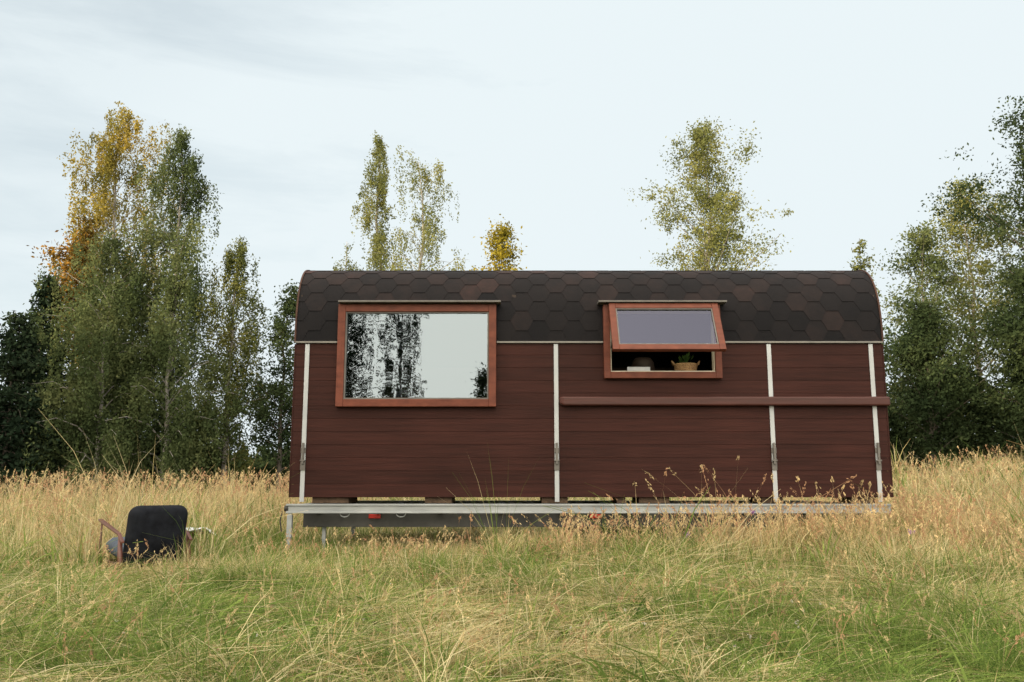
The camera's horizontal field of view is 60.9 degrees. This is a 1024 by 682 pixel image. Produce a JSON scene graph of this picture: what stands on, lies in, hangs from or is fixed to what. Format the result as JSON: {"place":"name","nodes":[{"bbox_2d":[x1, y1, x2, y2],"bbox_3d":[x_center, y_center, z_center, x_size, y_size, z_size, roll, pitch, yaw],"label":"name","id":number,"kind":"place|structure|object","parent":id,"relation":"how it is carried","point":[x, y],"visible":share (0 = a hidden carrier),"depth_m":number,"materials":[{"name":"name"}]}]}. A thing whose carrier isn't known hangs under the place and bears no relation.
{"place":"outdoors","nodes":[
{"label":"outdoors","id":0,"kind":"place"},
{"bbox_2d":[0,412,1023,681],"bbox_3d":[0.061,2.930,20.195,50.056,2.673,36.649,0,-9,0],"label":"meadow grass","id":1,"kind":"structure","parent":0,"point":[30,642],"depth_m":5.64,"materials":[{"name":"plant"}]},
{"bbox_2d":[0,0,1023,454],"label":"sky","id":2,"kind":"structure","parent":0,"point":[540,115],"materials":[{"name":"white"}]},
{"bbox_2d":[0,442,1023,681],"bbox_3d":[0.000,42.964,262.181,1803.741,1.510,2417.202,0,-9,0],"label":"ground","id":3,"kind":"structure","parent":0,"point":[691,614],"depth_m":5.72,"materials":[{"name":"green plant"}]},
{"bbox_2d":[0,310,74,498],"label":"spruce tree","id":4,"kind":"object","parent":3,"relation":"on","point":[14,361],"visible":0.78,"depth_m":26.80,"materials":[{"name":"plant"}]},
{"bbox_2d":[18,274,79,488],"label":"spruce tree","id":5,"kind":"object","parent":3,"relation":"on","point":[44,301],"visible":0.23,"depth_m":31.29,"materials":[{"name":"plant"}]},
{"bbox_2d":[26,214,109,385],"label":"pine tree","id":6,"kind":"object","parent":3,"relation":"on","point":[67,263],"visible":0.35,"depth_m":32.58,"materials":[{"name":"plant"}]},
{"bbox_2d":[19,271,147,498],"bbox_3d":[-13.415,1.407,27.813,3.741,7.614,3.896,0,-9,0],"label":"birch tree","id":7,"kind":"object","parent":3,"relation":"on","point":[86,385],"visible":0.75,"depth_m":27.55,"materials":[{"name":"green plant"}]},
{"bbox_2d":[14,227,200,491],"bbox_3d":[-13.767,0.806,30.553,6.201,9.700,4.582,4,-10,-25],"label":"birch tree","id":8,"kind":"object","parent":3,"relation":"on","point":[106,262],"visible":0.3,"depth_m":30.07,"materials":[{"name":"green plant"}]},
{"bbox_2d":[34,101,198,397],"bbox_3d":[-15.921,-1.837,35.053,6.072,16.362,6.507,0,-9,0],"label":"birch tree","id":9,"kind":"object","parent":3,"relation":"on","point":[106,170],"visible":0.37,"depth_m":35.25,"materials":[{"name":"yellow plant"}]},
{"bbox_2d":[98,505,191,570],"bbox_3d":[-3.758,2.054,8.909,0.702,0.751,0.973,7,-12,-37],"label":"lounge chair","id":10,"kind":"object","parent":3,"relation":"on","point":[154,522],"visible":0.79,"depth_m":8.58,"materials":[{"name":"fabric"}]},
{"bbox_2d":[76,124,245,496],"bbox_3d":[-12.502,-1.254,31.106,5.125,13.976,5.781,0,-9,0],"label":"birch tree","id":11,"kind":"object","parent":3,"relation":"on","point":[191,167],"visible":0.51,"depth_m":31.63,"materials":[{"name":"green plant"}]},
{"bbox_2d":[98,254,251,497],"bbox_3d":[-11.572,1.190,28.737,5.356,8.403,4.114,0,-9,0],"label":"birch tree","id":12,"kind":"object","parent":3,"relation":"on","point":[160,351],"visible":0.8,"depth_m":28.27,"materials":[{"name":"green plant"}]},
{"bbox_2d":[189,530,210,541],"bbox_3d":[-3.450,2.295,9.505,0.360,0.431,0.360,0,-9,0],"label":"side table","id":13,"kind":"object","parent":3,"relation":"on","point":[198,532],"visible":0.23,"depth_m":9.45,"materials":[{"name":"white wood"}]},
{"bbox_2d":[162,234,291,493],"bbox_3d":[-10.242,0.910,31.677,3.365,9.903,4.572,-4,-10,24],"label":"birch tree","id":14,"kind":"object","parent":3,"relation":"on","point":[239,291],"visible":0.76,"depth_m":31.52,"materials":[{"name":"green plant"}]},
{"bbox_2d":[233,279,299,496],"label":"alder tree","id":15,"kind":"object","parent":3,"relation":"on","point":[280,331],"visible":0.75,"depth_m":30.81,"materials":[{"name":"green plant"}]},
{"bbox_2d":[332,244,362,270],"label":"birch tree","id":16,"kind":"object","parent":3,"relation":"on","point":[352,267],"visible":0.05,"depth_m":42.06,"materials":[{"name":"green plant"}]},
{"bbox_2d":[350,131,408,270],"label":"birch tree","id":17,"kind":"object","parent":3,"relation":"on","point":[380,188],"visible":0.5,"depth_m":41.22,"materials":[{"name":"green plant"}]},
{"bbox_2d":[366,145,481,270],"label":"birch tree","id":18,"kind":"object","parent":3,"relation":"on","point":[425,225],"visible":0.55,"depth_m":38.95,"materials":[{"name":"green plant"}]},
{"bbox_2d":[473,214,526,270],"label":"maple tree","id":19,"kind":"object","parent":3,"relation":"on","point":[501,251],"visible":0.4,"depth_m":36.80,"materials":[{"name":"yellow plant"}]},
{"bbox_2d":[8,361,1023,495],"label":"undergrowth","id":20,"kind":"object","parent":3,"relation":"on","point":[891,423],"visible":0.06,"depth_m":30.12,"materials":[{"name":"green plant"}]},
{"bbox_2d":[153,433,1022,487],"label":"distant wood","id":21,"kind":"object","parent":3,"relation":"on","point":[256,463],"depth_m":111.45,"materials":[{"name":"green plant"}]},
{"bbox_2d":[280,500,897,549],"bbox_3d":[1.279,2.432,11.228,7.893,0.712,2.613,0,-9,0],"label":"flatbed trailer","id":22,"kind":"object","parent":3,"relation":"on","point":[391,513],"visible":0.52,"depth_m":10.21,"materials":[{"name":"metal"}]},
{"bbox_2d":[312,497,356,503],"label":"support block","id":23,"kind":"structure","parent":22,"relation":"on","point":[334,500],"depth_m":10.29,"materials":[{"name":"brown wood"}]},
{"bbox_2d":[425,497,454,503],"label":"support block","id":24,"kind":"structure","parent":22,"relation":"on","point":[439,500],"depth_m":10.28,"materials":[{"name":"brown wood"}]},
{"bbox_2d":[540,497,567,503],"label":"support block","id":25,"kind":"structure","parent":22,"relation":"on","point":[551,500],"depth_m":10.28,"materials":[{"name":"brown wood"}]},
{"bbox_2d":[288,270,893,501],"bbox_3d":[0.931,0.582,11.425,7.127,2.967,2.897,0,-9,0],"label":"cabin","id":26,"kind":"object","parent":22,"relation":"on","point":[409,383],"visible":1,"depth_m":10.44,"materials":[{"name":"brown wood"}]},
{"bbox_2d":[335,300,500,406],"bbox_3d":[-1.117,0.158,10.486,1.965,1.273,0.250,0,-9,0],"label":"window","id":27,"kind":"structure","parent":26,"relation":"in","point":[346,307],"depth_m":10.46,"materials":[{"name":"brown wood"}]},
{"bbox_2d":[627,367,649,370],"bbox_3d":[1.550,0.367,10.649,0.280,0.100,0.022,0,-9,0],"label":"shelf sign","id":28,"kind":"object","parent":26,"relation":"on","point":[638,368],"visible":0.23,"depth_m":10.64,"materials":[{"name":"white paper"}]},
{"bbox_2d":[631,357,654,370],"bbox_3d":[1.660,0.371,11.059,0.500,0.295,0.350,0,-9,0],"label":"round bowl","id":29,"kind":"object","parent":26,"relation":"in","point":[643,362],"visible":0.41,"depth_m":10.94,"materials":[{"name":"brown wood"}]},
{"bbox_2d":[597,300,726,378],"bbox_3d":[1.812,-0.037,10.350,1.545,0.933,0.581,0,-9,0],"label":"window","id":30,"kind":"structure","parent":26,"relation":"in","point":[611,337],"depth_m":10.42,"materials":[{"name":"brown wood"}]},
{"bbox_2d":[611,497,624,503],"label":"support block","id":31,"kind":"structure","parent":22,"relation":"on","point":[620,500],"depth_m":10.29,"materials":[{"name":"brown wood"}]},
{"bbox_2d":[632,497,669,503],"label":"support block","id":32,"kind":"structure","parent":22,"relation":"on","point":[646,500],"depth_m":10.29,"materials":[{"name":"brown wood"}]},
{"bbox_2d":[748,497,782,503],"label":"support block","id":33,"kind":"structure","parent":22,"relation":"on","point":[767,501],"depth_m":10.29,"materials":[{"name":"brown wood"}]},
{"bbox_2d":[832,497,875,503],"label":"support block","id":34,"kind":"structure","parent":22,"relation":"on","point":[847,499],"depth_m":10.29,"materials":[{"name":"brown wood"}]},
{"bbox_2d":[624,115,793,270],"bbox_3d":[8.057,-1.806,37.053,7.190,16.180,9.012,0,-9,0],"label":"aspen tree","id":35,"kind":"object","parent":3,"relation":"on","point":[713,240],"visible":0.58,"depth_m":36.78,"materials":[{"name":"green plant"}]},
{"bbox_2d":[843,238,889,356],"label":"aspen tree","id":36,"kind":"object","parent":3,"relation":"on","point":[862,266],"visible":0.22,"depth_m":36.90,"materials":[{"name":"green plant"}]},
{"bbox_2d":[886,386,910,444],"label":"alder tree","id":37,"kind":"object","parent":3,"relation":"on","point":[893,424],"depth_m":29.77,"materials":[{"name":"green plant"}]},
{"bbox_2d":[868,214,1008,459],"bbox_3d":[13.990,-0.076,29.219,4.646,9.005,4.909,0,-9,0],"label":"aspen tree","id":38,"kind":"object","parent":3,"relation":"on","point":[924,240],"visible":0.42,"depth_m":29.38,"materials":[{"name":"green plant"}]},
{"bbox_2d":[881,292,1017,468],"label":"alder tree","id":39,"kind":"object","parent":3,"relation":"on","point":[916,346],"visible":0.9,"depth_m":27.16,"materials":[{"name":"green plant"}]},
{"bbox_2d":[885,175,1023,448],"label":"aspen tree","id":40,"kind":"object","parent":3,"relation":"on","point":[970,247],"visible":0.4,"depth_m":32.51,"materials":[{"name":"green plant"}]},
{"bbox_2d":[918,95,1023,429],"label":"aspen tree","id":41,"kind":"object","parent":3,"relation":"on","point":[998,229],"visible":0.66,"depth_m":28.57,"materials":[{"name":"green plant"}]},
{"bbox_2d":[959,256,1023,459],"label":"alder tree","id":42,"kind":"object","parent":3,"relation":"on","point":[1014,332],"visible":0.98,"depth_m":25.83,"materials":[{"name":"green plant"}]},
{"bbox_2d":[671,361,699,370],"bbox_3d":[2.140,0.335,10.726,0.298,0.188,0.298,-9,-13,44],"label":"wicker basket","id":43,"kind":"object","parent":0,"point":[685,366],"visible":0.59,"depth_m":10.61,"materials":[{"name":"beige wicker"}]},
{"bbox_2d":[678,353,693,362],"bbox_3d":[2.153,0.279,10.733,0.207,0.263,0.231,-4,-10,23],"label":"potted plant","id":44,"kind":"object","parent":43,"relation":"in","point":[686,357],"visible":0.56,"depth_m":10.70,"materials":[{"name":"green plant"}]}
]}

